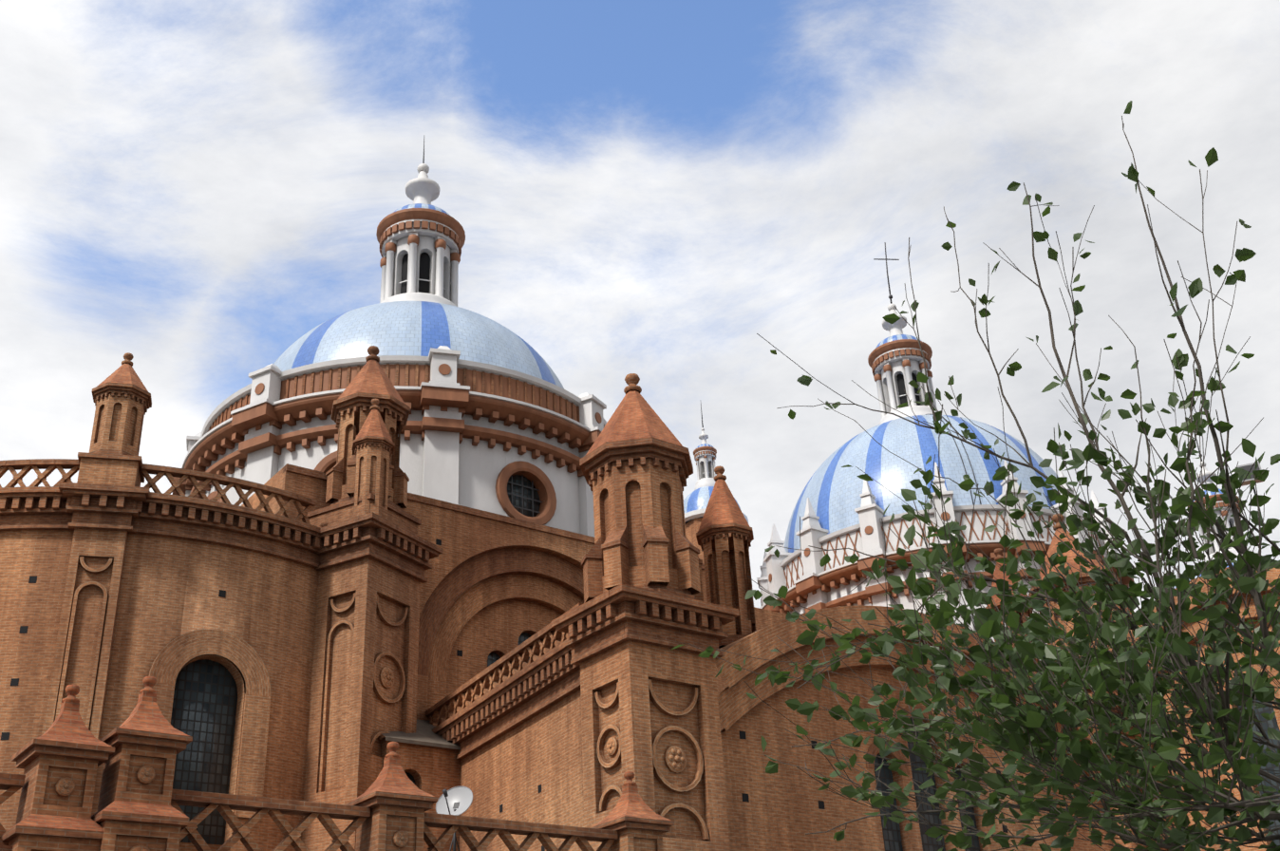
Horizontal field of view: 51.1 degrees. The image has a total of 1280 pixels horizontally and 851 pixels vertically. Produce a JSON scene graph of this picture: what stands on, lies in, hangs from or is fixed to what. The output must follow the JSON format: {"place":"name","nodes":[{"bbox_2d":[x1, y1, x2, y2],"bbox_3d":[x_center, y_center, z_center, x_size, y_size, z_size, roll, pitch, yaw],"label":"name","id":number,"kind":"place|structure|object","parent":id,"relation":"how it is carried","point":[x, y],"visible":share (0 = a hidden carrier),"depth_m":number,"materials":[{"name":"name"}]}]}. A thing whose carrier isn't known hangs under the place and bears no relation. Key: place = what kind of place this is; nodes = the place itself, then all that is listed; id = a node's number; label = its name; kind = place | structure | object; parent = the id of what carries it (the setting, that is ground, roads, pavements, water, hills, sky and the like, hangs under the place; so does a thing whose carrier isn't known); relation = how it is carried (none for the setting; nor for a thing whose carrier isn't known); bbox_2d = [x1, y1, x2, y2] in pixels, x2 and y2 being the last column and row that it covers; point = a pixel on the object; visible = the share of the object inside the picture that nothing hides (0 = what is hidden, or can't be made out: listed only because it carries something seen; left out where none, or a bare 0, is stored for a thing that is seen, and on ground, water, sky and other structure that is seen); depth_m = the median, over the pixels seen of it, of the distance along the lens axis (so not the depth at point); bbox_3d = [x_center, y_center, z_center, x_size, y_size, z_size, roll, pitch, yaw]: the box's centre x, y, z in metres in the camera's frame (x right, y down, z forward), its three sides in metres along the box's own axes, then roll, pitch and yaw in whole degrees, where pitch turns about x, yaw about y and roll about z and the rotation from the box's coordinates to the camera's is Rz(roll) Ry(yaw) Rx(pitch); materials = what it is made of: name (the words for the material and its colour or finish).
{"place":"outdoors","nodes":[
{"label":"outdoors","id":0,"kind":"place"},
{"bbox_2d":[0,0,1279,612],"label":"sky","id":1,"kind":"structure","parent":0,"point":[191,189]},
{"label":"ground","id":2,"kind":"structure","parent":0,"visible":0},
{"bbox_2d":[0,345,1279,850],"bbox_3d":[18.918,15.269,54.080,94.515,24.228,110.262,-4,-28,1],"label":"church building","id":3,"kind":"structure","parent":2,"relation":"on","point":[357,646],"depth_m":34.56,"materials":[{"name":"brown brick"}]},
{"bbox_2d":[435,786,472,850],"bbox_3d":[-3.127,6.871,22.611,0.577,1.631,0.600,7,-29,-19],"label":"satellite dish","id":4,"kind":"object","parent":3,"relation":"on","point":[457,800],"visible":0.9,"depth_m":22.95,"materials":[{"name":"metal"}]},
{"bbox_2d":[172,137,1252,667],"bbox_3d":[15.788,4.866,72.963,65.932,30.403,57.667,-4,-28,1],"label":"domes","id":5,"kind":"structure","parent":3,"relation":"on","point":[501,421],"depth_m":50.80,"materials":[{"name":"blue tile"}]},
{"bbox_2d":[1078,461,1263,648],"bbox_3d":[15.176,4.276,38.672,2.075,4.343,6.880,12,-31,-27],"label":"turrets","id":6,"kind":"object","parent":3,"relation":"attached to","point":[1247,467],"visible":0.17,"depth_m":37.34,"materials":[{"name":"brick"}]},
{"bbox_2d":[670,100,1279,850],"bbox_3d":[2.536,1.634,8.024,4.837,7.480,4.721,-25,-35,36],"label":"tree","id":7,"kind":"object","parent":2,"relation":"on","point":[1025,735],"visible":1,"depth_m":7.29,"materials":[{"name":"green plant"}]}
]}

